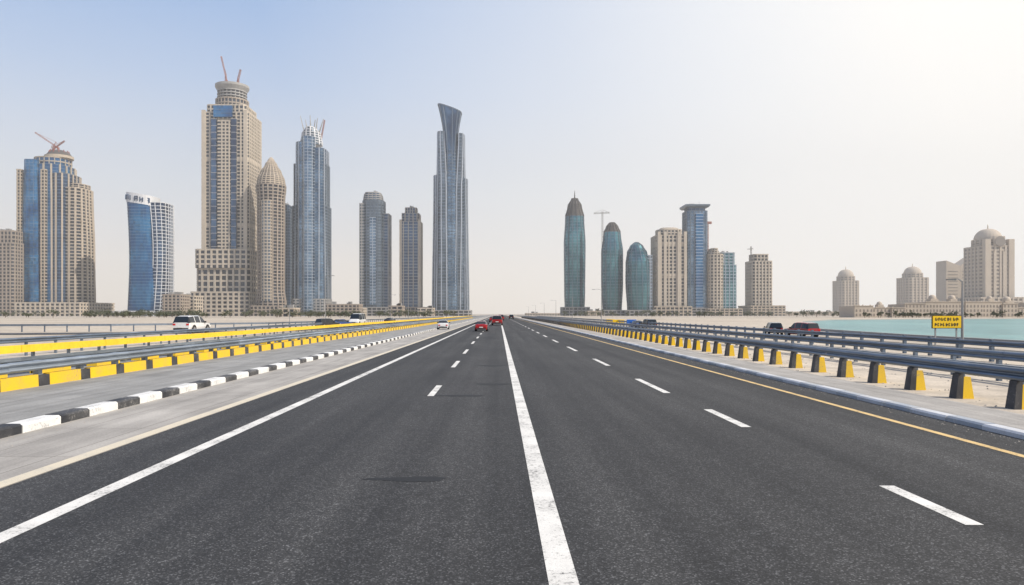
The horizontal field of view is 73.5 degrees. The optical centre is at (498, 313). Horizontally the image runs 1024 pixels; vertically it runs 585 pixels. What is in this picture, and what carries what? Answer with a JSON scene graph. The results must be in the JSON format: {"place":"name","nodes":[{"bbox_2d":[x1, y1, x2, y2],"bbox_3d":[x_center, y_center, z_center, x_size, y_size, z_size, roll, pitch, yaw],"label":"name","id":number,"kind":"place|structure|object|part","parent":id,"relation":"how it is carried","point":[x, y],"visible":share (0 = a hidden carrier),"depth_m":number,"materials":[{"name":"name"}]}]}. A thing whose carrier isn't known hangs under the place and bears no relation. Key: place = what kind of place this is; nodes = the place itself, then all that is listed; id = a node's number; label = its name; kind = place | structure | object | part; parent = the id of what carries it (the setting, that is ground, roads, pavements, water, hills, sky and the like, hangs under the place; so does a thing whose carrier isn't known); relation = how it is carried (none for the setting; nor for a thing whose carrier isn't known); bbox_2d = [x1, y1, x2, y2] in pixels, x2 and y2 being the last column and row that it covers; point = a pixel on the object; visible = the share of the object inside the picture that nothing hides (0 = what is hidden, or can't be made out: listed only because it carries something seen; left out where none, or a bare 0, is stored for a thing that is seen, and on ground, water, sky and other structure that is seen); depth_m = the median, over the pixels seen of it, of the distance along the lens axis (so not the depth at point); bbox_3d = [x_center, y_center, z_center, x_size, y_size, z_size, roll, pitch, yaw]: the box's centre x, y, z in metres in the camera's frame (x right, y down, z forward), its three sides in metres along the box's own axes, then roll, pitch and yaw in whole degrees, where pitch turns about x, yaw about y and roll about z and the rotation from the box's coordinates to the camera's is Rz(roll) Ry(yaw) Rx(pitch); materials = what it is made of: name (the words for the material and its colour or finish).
{"place":"outdoors","nodes":[
{"label":"outdoors","id":0,"kind":"place"},
{"bbox_2d":[120,192,174,315],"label":"glass office tower","id":1,"kind":"structure","parent":0,"point":[151,248],"depth_m":865.68,"materials":[{"name":"blue glass"}]},
{"bbox_2d":[190,56,261,315],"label":"skyscraper","id":2,"kind":"structure","parent":0,"point":[231,168],"depth_m":899.00,"materials":[{"name":"beige glass"}]},
{"bbox_2d":[0,316,466,334],"bbox_3d":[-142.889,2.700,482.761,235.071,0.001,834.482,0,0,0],"label":"service road","id":3,"kind":"structure","parent":0,"point":[196,332],"depth_m":99.19,"materials":[{"name":"grey asphalt"}]},
{"bbox_2d":[173,316,210,333],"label":"white suv","id":4,"kind":"object","parent":3,"relation":"on","point":[188,322],"visible":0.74,"depth_m":95.12,"materials":[{"name":"paint"}]},
{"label":"windows","id":5,"kind":"part","parent":4,"relation":"part of","materials":[{"name":"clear glass"}]},
{"bbox_2d":[315,318,339,327],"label":"dark car","id":6,"kind":"object","parent":3,"relation":"on","point":[326,321],"visible":0.38,"depth_m":132.84,"materials":[{"name":"black paint"}]},
{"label":"windows","id":7,"kind":"part","parent":6,"relation":"part of","materials":[{"name":"grey glass"}]},
{"bbox_2d":[334,319,351,326],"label":"blue car","id":8,"kind":"object","parent":3,"relation":"on","point":[342,321],"visible":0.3,"depth_m":141.21,"materials":[{"name":"paint"}]},
{"bbox_2d":[349,313,365,325],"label":"white van","id":9,"kind":"object","parent":3,"relation":"on","point":[357,317],"visible":0.57,"depth_m":156.40,"materials":[{"name":"paint"}]},
{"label":"windows","id":10,"kind":"part","parent":9,"relation":"part of","materials":[{"name":"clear glass"}]},
{"bbox_2d":[384,318,395,323],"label":"dark car","id":11,"kind":"object","parent":3,"relation":"on","point":[389,319],"visible":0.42,"depth_m":188.49,"materials":[{"name":"black paint"}]},
{"bbox_2d":[0,315,491,423],"bbox_3d":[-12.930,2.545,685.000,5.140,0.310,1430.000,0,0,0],"label":"pavement","id":12,"kind":"structure","parent":0,"point":[22,404],"depth_m":24.96,"materials":[{"name":"concrete"}]},
{"bbox_2d":[0,315,483,391],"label":"guardrail","id":13,"kind":"object","parent":12,"relation":"on","point":[37,377],"visible":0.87,"depth_m":29.70,"materials":[{"name":"metal"}]},
{"bbox_2d":[250,157,286,315],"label":"domed tower","id":14,"kind":"structure","parent":0,"point":[270,194],"depth_m":875.78,"materials":[{"name":"brown stone"}]},
{"bbox_2d":[285,203,291,304],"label":"office block","id":15,"kind":"structure","parent":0,"point":[288,250],"depth_m":1002.00,"materials":[{"name":"grey glass"}]},
{"bbox_2d":[291,116,331,315],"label":"glass skyscraper","id":16,"kind":"structure","parent":0,"point":[311,239],"depth_m":906.09,"materials":[{"name":"blue glass"}]},
{"bbox_2d":[399,206,426,315],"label":"office tower","id":17,"kind":"structure","parent":0,"point":[410,255],"depth_m":952.00,"materials":[{"name":"grey glass"}]},
{"bbox_2d":[432,103,471,315],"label":"twisted skyscraper","id":18,"kind":"structure","parent":0,"point":[450,272],"depth_m":924.56,"materials":[{"name":"blue glass"}]},
{"bbox_2d":[0,315,1023,584],"bbox_3d":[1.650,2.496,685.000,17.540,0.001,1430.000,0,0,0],"label":"road","id":19,"kind":"structure","parent":0,"point":[676,483],"depth_m":9.86,"materials":[{"name":"grey asphalt"}]},
{"bbox_2d":[0,318,488,542],"bbox_3d":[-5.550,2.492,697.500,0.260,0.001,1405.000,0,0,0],"label":"edge line","id":20,"kind":"object","parent":19,"relation":"on","point":[12,532],"depth_m":10.77,"materials":[{"name":"white paint"}]},
{"bbox_2d":[363,365,507,481],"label":"tar patches","id":21,"kind":"object","parent":19,"relation":"on","point":[420,479],"visible":1,"depth_m":10.38,"materials":[{"name":"black asphalt"}]},
{"bbox_2d":[474,321,488,330],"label":"red car","id":22,"kind":"object","parent":19,"relation":"on","point":[481,325],"visible":0.98,"depth_m":97.76,"materials":[{"name":"paint"}]},
{"bbox_2d":[492,315,502,324],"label":"red car","id":23,"kind":"object","parent":19,"relation":"on","point":[496,319],"visible":0.92,"depth_m":147.18,"materials":[{"name":"paint"}]},
{"bbox_2d":[501,325,578,584],"bbox_3d":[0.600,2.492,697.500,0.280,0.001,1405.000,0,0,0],"label":"line","id":24,"kind":"object","parent":19,"relation":"on","point":[560,569],"depth_m":8.92,"materials":[{"name":"white paint"}]},
{"bbox_2d":[428,317,982,524],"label":"lane dashes","id":25,"kind":"object","parent":19,"relation":"on","point":[932,506],"visible":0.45,"depth_m":9.51,"materials":[{"name":"white paint"}]},
{"bbox_2d":[514,317,1023,439],"bbox_3d":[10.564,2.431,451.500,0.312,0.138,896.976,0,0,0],"label":"kerb","id":26,"kind":"structure","parent":19,"relation":"on","point":[992,427],"depth_m":19.43,"materials":[{"name":"grey concrete"}]},
{"bbox_2d":[523,320,1023,456],"bbox_3d":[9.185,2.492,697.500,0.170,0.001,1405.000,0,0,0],"label":"edge line","id":27,"kind":"object","parent":19,"relation":"on","point":[980,444],"depth_m":16.98,"materials":[{"name":"yellow paint"}]},
{"bbox_2d":[0,314,1023,358],"bbox_3d":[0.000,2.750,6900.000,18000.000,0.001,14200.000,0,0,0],"label":"ground","id":28,"kind":"structure","parent":0,"point":[732,321],"depth_m":217.60,"materials":[{"name":"beige sand"}]},
{"bbox_2d":[0,229,23,315],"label":"apartment tower","id":29,"kind":"structure","parent":28,"relation":"on","point":[11,267],"depth_m":880.92,"materials":[{"name":"beige concrete"}]},
{"bbox_2d":[13,132,114,315],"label":"apartment tower","id":30,"kind":"structure","parent":28,"relation":"on","point":[55,225],"depth_m":902.72,"materials":[{"name":"beige glass"}]},
{"bbox_2d":[0,323,321,355],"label":"guardrail","id":31,"kind":"object","parent":28,"relation":"on","point":[26,340],"visible":0.81,"depth_m":57.00,"materials":[{"name":"grey metal"}]},
{"bbox_2d":[162,295,188,315],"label":"glazing","id":32,"kind":"structure","parent":28,"relation":"on","point":[174,303],"depth_m":782.00,"materials":[{"name":"grey glass"}]},
{"bbox_2d":[163,294,189,315],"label":"piers","id":33,"kind":"structure","parent":32,"relation":"on","point":[186,303],"depth_m":781.30,"materials":[{"name":"beige concrete"}]},
{"bbox_2d":[162,294,190,310],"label":"floor slabs","id":34,"kind":"structure","parent":33,"relation":"on","point":[177,301],"depth_m":781.60,"materials":[{"name":"beige concrete"}]},
{"bbox_2d":[168,292,183,293],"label":"roof plant","id":35,"kind":"object","parent":34,"relation":"on","point":[175,292],"visible":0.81,"depth_m":788.00,"materials":[{"name":"grey concrete"}]},
{"bbox_2d":[190,297,201,311],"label":"glazing","id":36,"kind":"structure","parent":28,"relation":"on","point":[195,304],"depth_m":825.34,"materials":[{"name":"grey glass"}]},
{"bbox_2d":[193,296,202,315],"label":"piers","id":37,"kind":"structure","parent":36,"relation":"on","point":[198,303],"depth_m":831.98,"materials":[{"name":"beige concrete"}]},
{"bbox_2d":[190,296,201,310],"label":"floor slabs","id":38,"kind":"structure","parent":37,"relation":"on","point":[195,303],"depth_m":823.08,"materials":[{"name":"beige concrete"}]},
{"bbox_2d":[0,316,443,331],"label":"guardrail","id":39,"kind":"object","parent":28,"relation":"on","point":[155,324],"visible":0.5,"depth_m":108.41,"materials":[{"name":"grey metal"}]},
{"bbox_2d":[0,316,471,377],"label":"yellow barrier","id":40,"kind":"object","parent":28,"relation":"on","point":[33,348],"visible":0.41,"depth_m":38.10,"materials":[{"name":"paint"}]},
{"bbox_2d":[0,315,493,488],"bbox_3d":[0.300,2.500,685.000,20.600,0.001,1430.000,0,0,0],"label":"concrete shoulder","id":41,"kind":"object","parent":28,"relation":"on","point":[45,446],"depth_m":16.70},
{"bbox_2d":[0,316,487,438],"bbox_3d":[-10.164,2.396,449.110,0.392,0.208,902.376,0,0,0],"label":"kerb","id":42,"kind":"structure","parent":41,"relation":"on","point":[33,423],"depth_m":19.48,"materials":[{"name":"white concrete"}]},
{"bbox_2d":[0,317,488,487],"bbox_3d":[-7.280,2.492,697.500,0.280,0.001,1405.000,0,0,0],"label":"shoulder line","id":43,"kind":"object","parent":41,"relation":"on","point":[12,480],"depth_m":14.16,"materials":[{"name":"beige paint"}]},
{"bbox_2d":[437,320,449,328],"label":"white car","id":44,"kind":"object","parent":41,"relation":"on","point":[443,323],"visible":0.97,"depth_m":109.77,"materials":[{"name":"paint"}]},
{"bbox_2d":[8,315,487,376],"bbox_3d":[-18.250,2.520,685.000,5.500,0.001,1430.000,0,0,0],"label":"median","id":45,"kind":"object","parent":28,"relation":"on","point":[29,373],"visible":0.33,"depth_m":32.81,"materials":[{"name":"concrete"}]},
{"bbox_2d":[279,309,298,316],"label":"glazing","id":46,"kind":"structure","parent":28,"relation":"on","point":[284,315],"depth_m":702.00,"materials":[{"name":"grey glass"}]},
{"bbox_2d":[325,275,333,317],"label":"street lamp","id":47,"kind":"object","parent":28,"relation":"on","point":[325,294],"visible":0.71,"depth_m":149.95,"materials":[{"name":"metal"}]},
{"bbox_2d":[326,305,358,315],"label":"glazing","id":48,"kind":"structure","parent":28,"relation":"on","point":[342,308],"depth_m":802.00,"materials":[{"name":"grey glass"}]},
{"bbox_2d":[327,304,362,315],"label":"piers","id":49,"kind":"structure","parent":48,"relation":"on","point":[344,308],"depth_m":801.30,"materials":[{"name":"beige concrete"}]},
{"bbox_2d":[326,304,361,313],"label":"floor slabs","id":50,"kind":"structure","parent":49,"relation":"on","point":[345,307],"depth_m":801.60,"materials":[{"name":"beige concrete"}]},
{"bbox_2d":[359,190,388,315],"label":"office tower","id":51,"kind":"structure","parent":28,"relation":"on","point":[372,208],"depth_m":953.26,"materials":[{"name":"blue glass"}]},
{"bbox_2d":[384,213,391,306],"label":"slab tower","id":52,"kind":"structure","parent":28,"relation":"on","point":[387,259],"depth_m":962.00,"materials":[{"name":"grey glass"}]},
{"bbox_2d":[389,307,401,315],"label":"glazing","id":53,"kind":"structure","parent":28,"relation":"on","point":[395,310],"depth_m":802.00,"materials":[{"name":"grey glass"}]},
{"bbox_2d":[391,305,404,315],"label":"piers","id":54,"kind":"structure","parent":53,"relation":"on","point":[397,309],"depth_m":801.30,"materials":[{"name":"beige concrete"}]},
{"bbox_2d":[388,305,403,313],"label":"floor slabs","id":55,"kind":"structure","parent":54,"relation":"on","point":[395,306],"depth_m":801.60,"materials":[{"name":"beige concrete"}]},
{"bbox_2d":[0,307,1023,317],"bbox_3d":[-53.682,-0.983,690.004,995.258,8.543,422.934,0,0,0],"label":"distant trees","id":56,"kind":"object","parent":28,"relation":"on","point":[140,313],"visible":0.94,"depth_m":550.98,"materials":[{"name":"green plant"}]},
{"bbox_2d":[592,289,601,323],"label":"street lamp","id":57,"kind":"object","parent":28,"relation":"on","point":[601,303],"visible":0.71,"depth_m":149.93,"materials":[{"name":"metal"}]},
{"bbox_2d":[594,210,608,236],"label":"tower crane","id":58,"kind":"object","parent":28,"relation":"on","point":[606,212],"visible":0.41,"depth_m":1049.26,"materials":[{"name":"paint"}]},
{"bbox_2d":[705,248,742,315],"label":"mixed use tower","id":59,"kind":"structure","parent":28,"relation":"on","point":[721,281],"depth_m":953.60,"materials":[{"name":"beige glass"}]},
{"bbox_2d":[508,315,1023,414],"bbox_3d":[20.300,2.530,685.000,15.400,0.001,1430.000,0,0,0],"label":"road verge","id":60,"kind":"structure","parent":28,"relation":"on","point":[994,394],"depth_m":29.08,"materials":[{"name":"beige concrete"}]},
{"bbox_2d":[513,315,1023,409],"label":"guardrail","id":61,"kind":"object","parent":60,"relation":"on","point":[961,386],"visible":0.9,"depth_m":27.31,"materials":[{"name":"grey metal"}]},
{"bbox_2d":[517,315,1023,380],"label":"guardrail","id":62,"kind":"object","parent":28,"relation":"on","point":[997,356],"visible":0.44,"depth_m":35.23,"materials":[{"name":"grey metal"}]},
{"bbox_2d":[537,316,1023,361],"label":"guardrail","id":63,"kind":"object","parent":28,"relation":"on","point":[992,344],"visible":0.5,"depth_m":48.52,"materials":[{"name":"grey metal"}]},
{"bbox_2d":[785,313,836,315],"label":"glazing","id":64,"kind":"structure","parent":28,"relation":"on","point":[808,315],"depth_m":1102.00,"materials":[{"name":"grey glass"}]},
{"bbox_2d":[787,312,838,315],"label":"piers","id":65,"kind":"structure","parent":64,"relation":"on","point":[809,314],"depth_m":1101.30,"materials":[{"name":"concrete"}]},
{"bbox_2d":[785,312,831,314],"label":"floor slabs","id":66,"kind":"structure","parent":65,"relation":"on","point":[808,314],"depth_m":1101.60,"materials":[{"name":"concrete"}]},
{"bbox_2d":[803,318,1023,341],"bbox_3d":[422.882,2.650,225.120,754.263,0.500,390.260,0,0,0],"label":"shoreline wall","id":67,"kind":"structure","parent":28,"relation":"on","point":[897,334],"depth_m":87.37,"materials":[{"name":"grey concrete"}]},
{"bbox_2d":[839,295,1023,316],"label":"waterfront palace","id":68,"kind":"structure","parent":28,"relation":"on","point":[934,304],"depth_m":521.52,"materials":[{"name":"stone"}]},
{"bbox_2d":[856,305,1022,315],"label":"windows","id":69,"kind":"structure","parent":68,"relation":"in","point":[906,305],"depth_m":521.42,"materials":[{"name":"grey glass"}]},
{"bbox_2d":[956,224,1023,302],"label":"domed tower","id":70,"kind":"structure","parent":28,"relation":"on","point":[989,262],"depth_m":999.40,"materials":[{"name":"concrete"}]},
{"bbox_2d":[0,0,1023,313],"label":"sky","id":71,"kind":"structure","parent":0,"point":[875,139],"materials":[{"name":"white"}]},
{"bbox_2d":[10,339,1021,445],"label":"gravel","id":72,"kind":"structure","parent":0,"point":[731,373],"depth_m":26.01,"materials":[{"name":"grey gravel"}]},
{"bbox_2d":[560,190,589,315],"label":"glass tower","id":73,"kind":"structure","parent":0,"point":[574,257],"depth_m":1004.66,"materials":[{"name":"teal glass"}]},
{"bbox_2d":[600,222,624,315],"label":"glass tower","id":74,"kind":"structure","parent":0,"point":[612,270],"depth_m":964.36,"materials":[{"name":"teal glass"}]},
{"bbox_2d":[625,242,655,315],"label":"glass tower","id":75,"kind":"structure","parent":0,"point":[638,276],"depth_m":945.11,"materials":[{"name":"teal glass"}]},
{"bbox_2d":[651,227,691,315],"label":"apartment tower","id":76,"kind":"structure","parent":0,"point":[669,264],"depth_m":949.90,"materials":[{"name":"beige concrete"}]},
{"bbox_2d":[680,204,711,315],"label":"office tower","id":77,"kind":"structure","parent":0,"point":[695,224],"depth_m":961.65,"materials":[{"name":"blue glass"}]},
{"bbox_2d":[738,246,785,315],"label":"hotel tower","id":78,"kind":"structure","parent":0,"point":[758,283],"depth_m":1001.67,"materials":[{"name":"beige concrete"}]},
{"bbox_2d":[506,315,1023,429],"bbox_3d":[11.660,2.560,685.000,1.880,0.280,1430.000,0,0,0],"label":"pavement","id":79,"kind":"structure","parent":0,"point":[1005,418],"depth_m":21.64,"materials":[{"name":"concrete"}]},
{"bbox_2d":[832,266,858,311],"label":"domed tower","id":80,"kind":"structure","parent":0,"point":[845,288],"depth_m":1402.62,"materials":[{"name":"concrete"}]},
{"bbox_2d":[730,333,1023,352],"bbox_3d":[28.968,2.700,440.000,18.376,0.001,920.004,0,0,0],"label":"service road","id":81,"kind":"structure","parent":0,"point":[924,344],"depth_m":58.47,"materials":[{"name":"grey asphalt"}]},
{"bbox_2d":[613,319,624,324],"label":"yellow sign","id":82,"kind":"object","parent":81,"relation":"on","point":[615,320],"visible":0.5,"depth_m":150.00,"materials":[{"name":"yellow metal"}]},
{"bbox_2d":[629,320,644,327],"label":"blue car","id":83,"kind":"object","parent":81,"relation":"on","point":[636,321],"visible":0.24,"depth_m":126.80,"materials":[{"name":"paint"}]},
{"bbox_2d":[640,319,656,327],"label":"dark car","id":84,"kind":"object","parent":81,"relation":"on","point":[645,321],"visible":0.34,"depth_m":119.92,"materials":[{"name":"black paint"}]},
{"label":"windows","id":85,"kind":"part","parent":84,"relation":"part of","materials":[{"name":"grey glass"}]},
{"bbox_2d":[764,322,782,334],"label":"dark car","id":86,"kind":"object","parent":81,"relation":"on","point":[772,325],"visible":0.4,"depth_m":86.13,"materials":[{"name":"black paint"}]},
{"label":"windows","id":87,"kind":"part","parent":86,"relation":"part of","materials":[{"name":"black glass"}]},
{"bbox_2d":[784,322,819,336],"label":"red car","id":88,"kind":"object","parent":81,"relation":"on","point":[806,326],"visible":0.38,"depth_m":78.39,"materials":[{"name":"paint"}]},
{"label":"windows","id":89,"kind":"part","parent":88,"relation":"part of","materials":[{"name":"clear glass"}]},
{"bbox_2d":[931,315,961,347],"bbox_3d":[30.053,1.425,46.074,1.980,2.650,0.172,0,0,0],"label":"yellow sign","id":90,"kind":"object","parent":81,"relation":"on","point":[946,321],"visible":0.97,"depth_m":46.00,"materials":[{"name":"yellow metal"}]},
{"bbox_2d":[946,279,963,347],"bbox_3d":[31.316,0.165,47.000,1.230,5.170,0.360,0,0,0],"label":"street lamp","id":91,"kind":"object","parent":81,"relation":"on","point":[962,328],"visible":0.66,"depth_m":46.95,"materials":[{"name":"metal"}]},
{"bbox_2d":[896,264,928,303],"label":"domed tower","id":92,"kind":"structure","parent":0,"point":[912,284],"depth_m":1353.61,"materials":[{"name":"concrete"}]},
{"bbox_2d":[811,319,1023,339],"bbox_3d":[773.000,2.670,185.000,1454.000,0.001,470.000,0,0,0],"label":"water","id":93,"kind":"structure","parent":0,"point":[1010,329],"depth_m":133.97,"materials":[{"name":"teal liquid"}]},
{"bbox_2d":[936,258,963,301],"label":"twin slab building","id":94,"kind":"structure","parent":0,"point":[945,288],"depth_m":1100.00,"materials":[{"name":"concrete"}]},
{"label":"glazing","id":95,"kind":"object","parent":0,"visible":0},
{"bbox_2d":[417,308,434,315],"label":"piers","id":96,"kind":"structure","parent":95,"relation":"on","point":[432,309],"depth_m":851.30,"materials":[{"name":"beige concrete"}]}
]}

